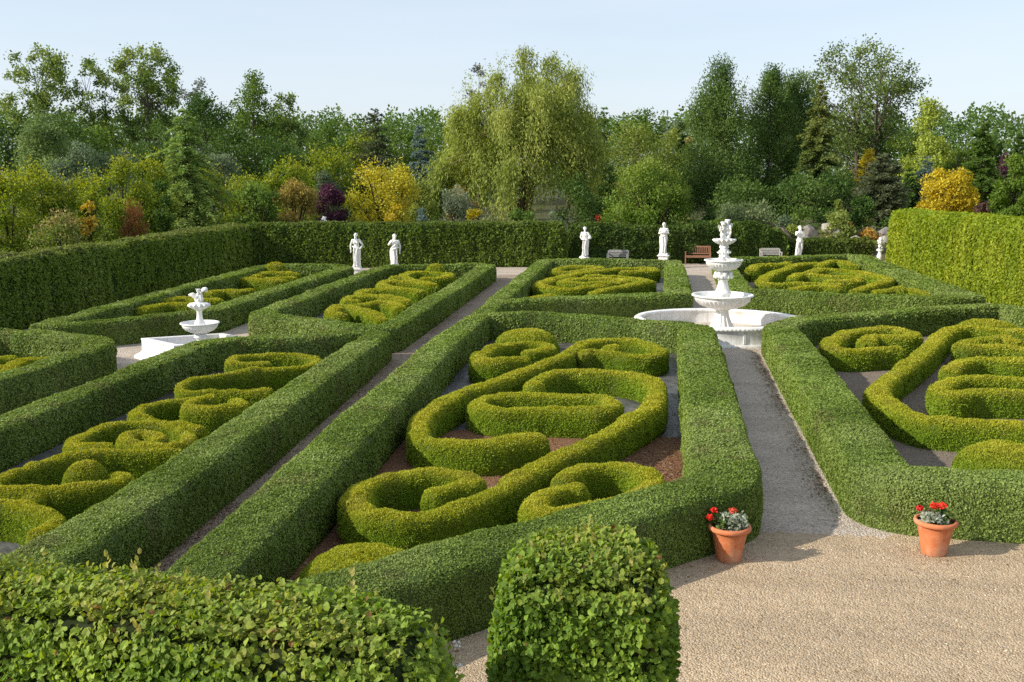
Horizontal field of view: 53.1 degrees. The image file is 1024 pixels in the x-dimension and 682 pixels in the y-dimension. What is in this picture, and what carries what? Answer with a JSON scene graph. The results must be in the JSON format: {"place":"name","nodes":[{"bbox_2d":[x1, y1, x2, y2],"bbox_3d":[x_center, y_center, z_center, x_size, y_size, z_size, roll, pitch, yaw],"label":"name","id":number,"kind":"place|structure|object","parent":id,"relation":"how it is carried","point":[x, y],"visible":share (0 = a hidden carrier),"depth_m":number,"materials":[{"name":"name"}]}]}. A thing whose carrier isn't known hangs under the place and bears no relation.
{"place":"outdoors","nodes":[
{"label":"outdoors","id":0,"kind":"place"},
{"bbox_2d":[148,274,517,572],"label":"gravel path","id":1,"kind":"structure","parent":0,"point":[501,281],"depth_m":20.38,"materials":[{"name":"grey gravel"}]},
{"bbox_2d":[0,178,965,246],"bbox_3d":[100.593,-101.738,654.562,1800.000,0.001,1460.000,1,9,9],"label":"ground","id":2,"kind":"structure","parent":0,"point":[544,216],"depth_m":130.43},
{"bbox_2d":[0,159,47,252],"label":"bush","id":3,"kind":"object","parent":2,"relation":"on","point":[8,243],"visible":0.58,"depth_m":41.01,"materials":[{"name":"green plant"}]},
{"bbox_2d":[0,118,48,218],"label":"woodland tree","id":4,"kind":"object","parent":2,"relation":"on","point":[8,151],"visible":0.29,"depth_m":95.32,"materials":[{"name":"green plant"}]},
{"bbox_2d":[0,42,75,179],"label":"ash tree","id":5,"kind":"object","parent":2,"relation":"on","point":[54,67],"visible":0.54,"depth_m":109.81,"materials":[{"name":"green plant"}]},
{"bbox_2d":[1,151,87,251],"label":"bush","id":6,"kind":"object","parent":2,"relation":"on","point":[59,196],"visible":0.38,"depth_m":43.76,"materials":[{"name":"green plant"}]},
{"bbox_2d":[11,109,80,205],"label":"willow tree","id":7,"kind":"object","parent":2,"relation":"on","point":[52,137],"visible":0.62,"depth_m":79.66,"materials":[{"name":"green plant"}]},
{"bbox_2d":[24,205,88,249],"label":"rose bush","id":8,"kind":"object","parent":2,"relation":"on","point":[61,224],"visible":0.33,"depth_m":39.40,"materials":[{"name":"green plant"}]},
{"bbox_2d":[28,103,111,210],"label":"woodland tree","id":9,"kind":"object","parent":2,"relation":"on","point":[70,132],"visible":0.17,"depth_m":98.58,"materials":[{"name":"green plant"}]},
{"bbox_2d":[44,138,102,207],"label":"grey willow","id":10,"kind":"object","parent":2,"relation":"on","point":[85,151],"visible":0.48,"depth_m":77.88,"materials":[{"name":"green plant"}]},
{"bbox_2d":[61,162,123,243],"bbox_3d":[-19.640,-5.710,47.399,3.273,5.162,3.448,-5,10,-26],"label":"golden conifer","id":11,"kind":"object","parent":2,"relation":"on","point":[91,192],"visible":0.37,"depth_m":47.13,"materials":[{"name":"green plant"}]},
{"bbox_2d":[63,53,130,204],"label":"ash tree","id":12,"kind":"object","parent":2,"relation":"on","point":[103,80],"visible":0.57,"depth_m":111.54,"materials":[{"name":"green plant"}]},
{"bbox_2d":[94,147,154,241],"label":"bush","id":13,"kind":"object","parent":2,"relation":"on","point":[114,208],"visible":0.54,"depth_m":50.01,"materials":[{"name":"green plant"}]},
{"bbox_2d":[0,222,252,329],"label":"tall hedge","id":14,"kind":"object","parent":2,"relation":"on","point":[39,285],"visible":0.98,"depth_m":35.26,"materials":[{"name":"green plant"}]},
{"bbox_2d":[105,41,183,184],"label":"ash tree","id":15,"kind":"object","parent":2,"relation":"on","point":[144,80],"visible":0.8,"depth_m":112.04,"materials":[{"name":"green plant"}]},
{"bbox_2d":[117,115,190,189],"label":"woodland tree","id":16,"kind":"object","parent":2,"relation":"on","point":[142,150],"visible":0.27,"depth_m":95.72,"materials":[{"name":"green plant"}]},
{"bbox_2d":[127,146,182,233],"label":"bush","id":17,"kind":"object","parent":2,"relation":"on","point":[154,170],"visible":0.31,"depth_m":52.96,"materials":[{"name":"green plant"}]},
{"bbox_2d":[145,107,232,228],"bbox_3d":[-17.964,-8.629,57.005,5.231,8.532,5.277,-9,13,-44],"label":"larch tree","id":18,"kind":"object","parent":2,"relation":"on","point":[192,216],"visible":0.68,"depth_m":56.20,"materials":[{"name":"green plant"}]},
{"bbox_2d":[0,329,391,579],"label":"box hedge","id":19,"kind":"object","parent":2,"relation":"on","point":[158,514],"visible":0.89,"depth_m":16.32,"materials":[{"name":"green plant"}]},
{"bbox_2d":[171,89,243,204],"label":"oak tree","id":20,"kind":"object","parent":2,"relation":"on","point":[200,108],"visible":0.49,"depth_m":99.58,"materials":[{"name":"green plant"}]},
{"bbox_2d":[200,125,265,219],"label":"woodland tree","id":21,"kind":"object","parent":2,"relation":"on","point":[239,137],"visible":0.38,"depth_m":98.14,"materials":[{"name":"green plant"}]},
{"bbox_2d":[0,547,465,681],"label":"beech hedge","id":22,"kind":"object","parent":2,"relation":"on","point":[76,624],"visible":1,"depth_m":5.86,"materials":[{"name":"green plant"}]},
{"bbox_2d":[218,68,292,183],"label":"maple tree","id":23,"kind":"object","parent":2,"relation":"on","point":[267,128],"visible":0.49,"depth_m":104.19,"materials":[{"name":"green plant"}]},
{"bbox_2d":[231,178,286,224],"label":"round bush","id":24,"kind":"object","parent":2,"relation":"on","point":[256,195],"visible":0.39,"depth_m":53.99,"materials":[{"name":"green plant"}]},
{"bbox_2d":[248,133,310,206],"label":"woodland tree","id":25,"kind":"object","parent":2,"relation":"on","point":[283,149],"visible":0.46,"depth_m":95.84,"materials":[{"name":"green plant"}]},
{"bbox_2d":[258,154,317,221],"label":"tree","id":26,"kind":"object","parent":2,"relation":"on","point":[273,181],"visible":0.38,"depth_m":74.60,"materials":[{"name":"green plant"}]},
{"bbox_2d":[269,92,311,183],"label":"maple tree","id":27,"kind":"object","parent":2,"relation":"on","point":[291,125],"visible":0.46,"depth_m":108.05,"materials":[{"name":"green plant"}]},
{"bbox_2d":[272,176,320,222],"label":"bronze bush","id":28,"kind":"object","parent":2,"relation":"on","point":[304,197],"visible":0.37,"depth_m":55.80,"materials":[{"name":"brown plant"}]},
{"bbox_2d":[297,138,360,221],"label":"bush","id":29,"kind":"object","parent":2,"relation":"on","point":[325,166],"visible":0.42,"depth_m":79.69,"materials":[{"name":"green plant"}]},
{"bbox_2d":[312,182,350,221],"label":"purple bush","id":30,"kind":"object","parent":2,"relation":"on","point":[329,192],"visible":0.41,"depth_m":57.88,"materials":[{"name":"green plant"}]},
{"bbox_2d":[314,108,410,220],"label":"dark pine","id":31,"kind":"object","parent":2,"relation":"on","point":[369,148],"visible":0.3,"depth_m":82.17,"materials":[{"name":"green plant"}]},
{"bbox_2d":[248,262,496,352],"bbox_3d":[-4.186,-1.561,35.543,5.119,0.872,19.370,1,9,7],"label":"box hedge","id":32,"kind":"object","parent":2,"relation":"on","point":[405,329],"visible":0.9,"depth_m":31.36,"materials":[{"name":"green plant"}]},
{"bbox_2d":[344,153,422,222],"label":"yellow bush","id":33,"kind":"object","parent":2,"relation":"on","point":[385,185],"visible":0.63,"depth_m":59.42,"materials":[{"name":"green plant"}]},
{"bbox_2d":[371,116,424,176],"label":"woodland tree","id":34,"kind":"object","parent":2,"relation":"on","point":[395,151],"visible":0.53,"depth_m":117.88,"materials":[{"name":"green plant"}]},
{"bbox_2d":[248,219,568,267],"bbox_3d":[-5.144,-4.750,50.518,16.048,2.516,1.528,0,9,-3],"label":"tall hedge","id":35,"kind":"object","parent":2,"relation":"on","point":[522,243],"visible":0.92,"depth_m":49.96,"materials":[{"name":"green plant"}]},
{"bbox_2d":[437,184,475,221],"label":"grey bush","id":36,"kind":"object","parent":2,"relation":"on","point":[455,203],"visible":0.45,"depth_m":61.95,"materials":[{"name":"green plant"}]},
{"bbox_2d":[163,310,763,642],"bbox_3d":[0.584,1.232,18.168,6.843,0.873,21.061,1,9,9],"label":"box hedge","id":37,"kind":"object","parent":2,"relation":"on","point":[281,522],"visible":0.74,"depth_m":12.46,"materials":[{"name":"green plant"}]},
{"bbox_2d":[0,98,1023,202],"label":"wood","id":38,"kind":"object","parent":2,"relation":"on","point":[956,130],"visible":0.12,"depth_m":149.11,"materials":[{"name":"green plant"}]},
{"bbox_2d":[414,43,623,222],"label":"weeping willow","id":39,"kind":"object","parent":2,"relation":"on","point":[524,137],"visible":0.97,"depth_m":70.35,"materials":[{"name":"green plant"}]},
{"bbox_2d":[550,171,604,230],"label":"yew bush","id":40,"kind":"object","parent":2,"relation":"on","point":[583,213],"visible":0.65,"depth_m":67.81,"materials":[{"name":"green plant"}]},
{"bbox_2d":[472,257,692,317],"bbox_3d":[3.148,-1.893,37.554,6.784,0.913,18.966,1,9,9],"label":"box hedge","id":41,"kind":"object","parent":2,"relation":"on","point":[515,293],"visible":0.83,"depth_m":32.68,"materials":[{"name":"green plant"}]},
{"bbox_2d":[589,117,678,222],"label":"olive willow","id":42,"kind":"object","parent":2,"relation":"on","point":[647,145],"visible":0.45,"depth_m":83.61,"materials":[{"name":"green plant"}]},
{"bbox_2d":[606,106,669,193],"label":"woodland tree","id":43,"kind":"object","parent":2,"relation":"on","point":[643,118],"visible":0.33,"depth_m":129.67,"materials":[{"name":"green plant"}]},
{"bbox_2d":[566,220,715,263],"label":"tall hedge","id":44,"kind":"object","parent":2,"relation":"on","point":[637,241],"visible":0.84,"depth_m":51.98,"materials":[{"name":"green plant"}]},
{"bbox_2d":[598,155,701,225],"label":"round bush","id":45,"kind":"object","parent":2,"relation":"on","point":[647,205],"visible":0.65,"depth_m":57.25,"materials":[{"name":"green plant"}]},
{"bbox_2d":[668,50,766,218],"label":"larch tree","id":46,"kind":"object","parent":2,"relation":"on","point":[715,103],"visible":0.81,"depth_m":75.92,"materials":[{"name":"green plant"}]},
{"bbox_2d":[698,218,788,257],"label":"tall hedge","id":47,"kind":"object","parent":2,"relation":"on","point":[753,237],"visible":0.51,"depth_m":53.58,"materials":[{"name":"green plant"}]},
{"bbox_2d":[707,174,782,220],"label":"evergreen bush","id":48,"kind":"object","parent":2,"relation":"on","point":[745,190],"visible":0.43,"depth_m":69.22,"materials":[{"name":"green plant"}]},
{"bbox_2d":[715,198,776,228],"bbox_3d":[14.235,-7.054,62.175,4.678,3.270,5.095,1,9,9],"label":"spreading juniper","id":49,"kind":"object","parent":2,"relation":"on","point":[730,210],"visible":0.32,"depth_m":61.59,"materials":[{"name":"green plant"}]},
{"bbox_2d":[733,62,802,215],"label":"larch tree","id":50,"kind":"object","parent":2,"relation":"on","point":[771,82],"visible":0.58,"depth_m":77.92,"materials":[{"name":"green plant"}]},
{"bbox_2d":[760,67,827,208],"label":"larch tree","id":51,"kind":"object","parent":2,"relation":"on","point":[804,100],"visible":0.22,"depth_m":79.80,"materials":[{"name":"green plant"}]},
{"bbox_2d":[749,166,848,222],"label":"evergreen bush","id":52,"kind":"object","parent":2,"relation":"on","point":[789,199],"visible":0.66,"depth_m":67.33,"materials":[{"name":"green plant"}]},
{"bbox_2d":[790,79,842,217],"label":"spruce tree","id":53,"kind":"object","parent":2,"relation":"on","point":[816,154],"visible":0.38,"depth_m":72.30,"materials":[{"name":"green plant"}]},
{"bbox_2d":[788,236,875,255],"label":"hedge","id":54,"kind":"object","parent":2,"relation":"on","point":[864,245],"visible":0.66,"depth_m":55.01,"materials":[{"name":"green plant"}]},
{"bbox_2d":[808,167,863,217],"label":"evergreen bush","id":55,"kind":"object","parent":2,"relation":"on","point":[838,185],"visible":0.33,"depth_m":69.62,"materials":[{"name":"green plant"}]},
{"bbox_2d":[800,33,931,187],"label":"ash tree","id":56,"kind":"object","parent":2,"relation":"on","point":[858,134],"visible":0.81,"depth_m":94.64,"materials":[{"name":"green plant"}]},
{"bbox_2d":[849,152,911,226],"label":"grey pine","id":57,"kind":"object","parent":2,"relation":"on","point":[888,191],"visible":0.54,"depth_m":65.68,"materials":[{"name":"green plant"}]},
{"bbox_2d":[898,94,956,191],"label":"poplar tree","id":58,"kind":"object","parent":2,"relation":"on","point":[932,113],"visible":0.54,"depth_m":89.87,"materials":[{"name":"green plant"}]},
{"bbox_2d":[914,167,981,212],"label":"golden ball bush","id":59,"kind":"object","parent":2,"relation":"on","point":[949,196],"visible":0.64,"depth_m":61.59,"materials":[{"name":"yellow plant"}]},
{"bbox_2d":[885,207,1023,306],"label":"tall hedge","id":60,"kind":"object","parent":2,"relation":"on","point":[982,253],"visible":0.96,"depth_m":39.00,"materials":[{"name":"green plant"}]},
{"bbox_2d":[961,118,1004,213],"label":"dark conifer","id":61,"kind":"object","parent":2,"relation":"on","point":[984,172],"visible":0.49,"depth_m":74.11,"materials":[{"name":"green plant"}]},
{"bbox_2d":[987,152,1023,216],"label":"round bush","id":62,"kind":"object","parent":2,"relation":"on","point":[1000,200],"visible":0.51,"depth_m":57.83,"materials":[{"name":"green plant"}]},
{"bbox_2d":[0,263,988,538],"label":"gravel path","id":63,"kind":"structure","parent":0,"point":[790,505],"depth_m":16.97,"materials":[{"name":"grey gravel"}]},
{"bbox_2d":[0,370,224,559],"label":"bed fabric","id":64,"kind":"object","parent":63,"relation":"on","point":[7,547],"depth_m":16.59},
{"bbox_2d":[0,498,66,544],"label":"scroll hedge","id":65,"kind":"object","parent":64,"relation":"on","point":[22,522],"visible":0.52,"depth_m":12.48,"materials":[{"name":"green plant"}]},
{"bbox_2d":[0,446,182,520],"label":"scroll hedge","id":66,"kind":"object","parent":64,"relation":"on","point":[68,485],"visible":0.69,"depth_m":13.89,"materials":[{"name":"green plant"}]},
{"bbox_2d":[62,420,197,452],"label":"scroll hedge","id":67,"kind":"object","parent":64,"relation":"on","point":[132,434],"visible":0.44,"depth_m":15.92,"materials":[{"name":"green plant"}]},
{"bbox_2d":[126,396,207,438],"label":"scroll hedge","id":68,"kind":"object","parent":64,"relation":"on","point":[166,410],"visible":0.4,"depth_m":17.95,"materials":[{"name":"green plant"}]},
{"bbox_2d":[179,393,251,435],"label":"scroll hedge","id":69,"kind":"object","parent":64,"relation":"on","point":[209,412],"visible":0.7,"depth_m":17.73,"materials":[{"name":"green plant"}]},
{"bbox_2d":[173,352,320,404],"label":"scroll hedge","id":70,"kind":"object","parent":64,"relation":"on","point":[252,379],"visible":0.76,"depth_m":21.19,"materials":[{"name":"green plant"}]},
{"bbox_2d":[134,287,234,359],"bbox_3d":[-7.749,-0.441,25.195,2.788,1.793,1.796,-5,10,-28],"label":"fountain","id":71,"kind":"object","parent":63,"relation":"on","point":[199,327],"visible":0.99,"depth_m":25.06,"materials":[{"name":"white stone"}]},
{"bbox_2d":[285,430,682,582],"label":"bed mulch","id":72,"kind":"object","parent":63,"relation":"on","point":[396,461],"depth_m":16.36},
{"bbox_2d":[296,542,402,579],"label":"mound hedge","id":73,"kind":"object","parent":72,"relation":"on","point":[337,557],"visible":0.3,"depth_m":10.90,"materials":[{"name":"green plant"}]},
{"bbox_2d":[517,461,665,521],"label":"scroll hedge","id":74,"kind":"object","parent":72,"relation":"on","point":[578,484],"visible":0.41,"depth_m":13.80,"materials":[{"name":"green plant"}]},
{"bbox_2d":[439,341,680,437],"bbox_3d":[1.245,0.840,22.847,5.830,0.001,10.700,1,9,9],"label":"bed fabric","id":75,"kind":"object","parent":63,"relation":"on","point":[460,380],"depth_m":21.49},
{"bbox_2d":[336,368,668,549],"bbox_3d":[0.585,1.582,16.613,3.121,0.633,10.101,3,10,19],"label":"scroll hedge","id":76,"kind":"object","parent":75,"relation":"on","point":[448,502],"visible":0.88,"depth_m":13.75,"materials":[{"name":"green plant"}]},
{"bbox_2d":[467,340,557,382],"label":"scroll hedge","id":77,"kind":"object","parent":75,"relation":"on","point":[488,361],"visible":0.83,"depth_m":22.81,"materials":[{"name":"green plant"}]},
{"bbox_2d":[404,337,669,475],"bbox_3d":[0.864,0.937,20.502,2.960,0.691,10.946,4,10,21],"label":"scroll hedge","id":78,"kind":"object","parent":75,"relation":"on","point":[431,424],"visible":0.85,"depth_m":17.92,"materials":[{"name":"green plant"}]},
{"bbox_2d":[465,391,624,438],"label":"scroll hedge","id":79,"kind":"object","parent":75,"relation":"on","point":[565,415],"visible":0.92,"depth_m":17.74,"materials":[{"name":"green plant"}]},
{"bbox_2d":[531,277,663,296],"bbox_3d":[3.204,-1.683,38.378,5.880,0.001,16.000,1,9,9],"label":"bed fabric","id":80,"kind":"object","parent":63,"relation":"on","point":[659,285],"depth_m":42.05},
{"bbox_2d":[532,266,660,295],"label":"scroll hedge","id":81,"kind":"object","parent":80,"relation":"on","point":[545,286],"visible":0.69,"depth_m":40.38,"materials":[{"name":"green plant"}]},
{"bbox_2d":[582,274,656,295],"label":"scroll hedge","id":82,"kind":"object","parent":80,"relation":"on","point":[639,285],"visible":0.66,"depth_m":37.84,"materials":[{"name":"green plant"}]},
{"bbox_2d":[634,219,794,348],"bbox_3d":[5.805,-1.746,28.591,4.728,3.282,4.148,1,9,9],"label":"fountain","id":83,"kind":"object","parent":63,"relation":"on","point":[727,320],"visible":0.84,"depth_m":28.47,"materials":[{"name":"white stone"}]},
{"bbox_2d":[0,0,1023,176],"label":"sky","id":84,"kind":"structure","parent":0,"point":[359,56],"materials":[{"name":"blue"}]},
{"bbox_2d":[445,530,1023,681],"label":"gravel terrace","id":85,"kind":"structure","parent":0,"point":[873,644],"depth_m":10.60,"materials":[{"name":"beige gravel"}]},
{"bbox_2d":[485,514,681,681],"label":"beech hedge","id":86,"kind":"object","parent":85,"relation":"on","point":[585,603],"visible":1,"depth_m":6.47,"materials":[{"name":"green plant"}]},
{"bbox_2d":[708,522,751,563],"bbox_3d":[2.563,2.374,12.083,0.504,0.432,0.504,1,9,9],"label":"flower pot","id":87,"kind":"object","parent":85,"relation":"on","point":[729,544],"visible":0.78,"depth_m":11.94,"materials":[{"name":"ceramic"}]},
{"bbox_2d":[446,532,1023,681],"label":"loose pebbles","id":88,"kind":"object","parent":85,"relation":"on","point":[836,610],"visible":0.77,"depth_m":10.62,"materials":[{"name":"gravel"}]},
{"bbox_2d":[913,513,958,556],"bbox_3d":[5.072,2.341,12.286,0.504,0.432,0.504,1,9,9],"label":"flower pot","id":89,"kind":"object","parent":85,"relation":"on","point":[935,539],"visible":0.78,"depth_m":12.15,"materials":[{"name":"ceramic"}]},
{"bbox_2d":[741,274,754,288],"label":"bed soil","id":90,"kind":"structure","parent":0,"point":[752,285],"depth_m":42.83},
{"bbox_2d":[754,262,846,291],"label":"scroll hedge","id":91,"kind":"object","parent":90,"relation":"on","point":[775,279],"visible":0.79,"depth_m":40.81,"materials":[{"name":"green plant"}]},
{"bbox_2d":[785,272,866,292],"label":"scroll hedge","id":92,"kind":"object","parent":90,"relation":"on","point":[848,282],"visible":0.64,"depth_m":40.53,"materials":[{"name":"green plant"}]},
{"bbox_2d":[711,253,985,315],"bbox_3d":[12.283,-2.433,40.891,8.126,0.926,18.512,1,9,9],"label":"box hedge","id":93,"kind":"object","parent":90,"relation":"on","point":[797,302],"visible":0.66,"depth_m":33.38,"materials":[{"name":"green plant"}]},
{"bbox_2d":[805,267,894,293],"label":"scroll hedge","id":94,"kind":"object","parent":90,"relation":"on","point":[876,281],"visible":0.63,"depth_m":41.04,"materials":[{"name":"green plant"}]},
{"bbox_2d":[815,335,1023,467],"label":"bed soil","id":95,"kind":"structure","parent":0,"point":[857,382],"depth_m":20.54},
{"bbox_2d":[818,325,923,371],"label":"scroll hedge","id":96,"kind":"object","parent":95,"relation":"on","point":[874,348],"visible":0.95,"depth_m":24.18,"materials":[{"name":"green plant"}]},
{"bbox_2d":[761,303,1023,543],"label":"box hedge","id":97,"kind":"object","parent":95,"relation":"on","point":[874,479],"visible":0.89,"depth_m":14.72,"materials":[{"name":"green plant"}]},
{"bbox_2d":[861,324,1023,451],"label":"scroll hedge","id":98,"kind":"object","parent":95,"relation":"on","point":[894,417],"visible":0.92,"depth_m":17.92,"materials":[{"name":"green plant"}]},
{"bbox_2d":[925,373,1023,418],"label":"scroll hedge","id":99,"kind":"object","parent":95,"relation":"on","point":[985,396],"visible":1,"depth_m":19.07,"materials":[{"name":"green plant"}]},
{"bbox_2d":[937,356,1023,380],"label":"scroll hedge","id":100,"kind":"object","parent":95,"relation":"on","point":[1011,366],"visible":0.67,"depth_m":22.34,"materials":[{"name":"green plant"}]},
{"bbox_2d":[950,334,1023,360],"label":"scroll hedge","id":101,"kind":"object","parent":95,"relation":"on","point":[1001,345],"visible":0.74,"depth_m":24.12,"materials":[{"name":"green plant"}]},
{"bbox_2d":[951,439,1023,470],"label":"mound hedge","id":102,"kind":"object","parent":95,"relation":"on","point":[993,454],"visible":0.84,"depth_m":15.20,"materials":[{"name":"green plant"}]},
{"label":"bed fabric","id":103,"kind":"structure","parent":0,"visible":0},
{"bbox_2d":[323,304,389,323],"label":"scroll hedge","id":104,"kind":"object","parent":103,"relation":"on","point":[350,313],"visible":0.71,"depth_m":30.06,"materials":[{"name":"green plant"}]},
{"bbox_2d":[398,263,455,294],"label":"scroll hedge","id":105,"kind":"object","parent":103,"relation":"on","point":[438,275],"visible":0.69,"depth_m":40.92,"materials":[{"name":"green plant"}]},
{"label":"bed soil","id":106,"kind":"structure","parent":0,"visible":0},
{"bbox_2d":[29,263,353,345],"bbox_3d":[-9.836,-1.501,35.254,4.758,0.873,18.830,1,9,9],"label":"box hedge","id":107,"kind":"object","parent":106,"relation":"on","point":[119,323],"visible":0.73,"depth_m":30.29,"materials":[{"name":"green plant"}]},
{"label":"bed soil","id":108,"kind":"structure","parent":0,"visible":0},
{"bbox_2d":[0,327,117,414],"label":"box hedge","id":109,"kind":"object","parent":108,"relation":"on","point":[72,360],"visible":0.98,"depth_m":22.16,"materials":[{"name":"green plant"}]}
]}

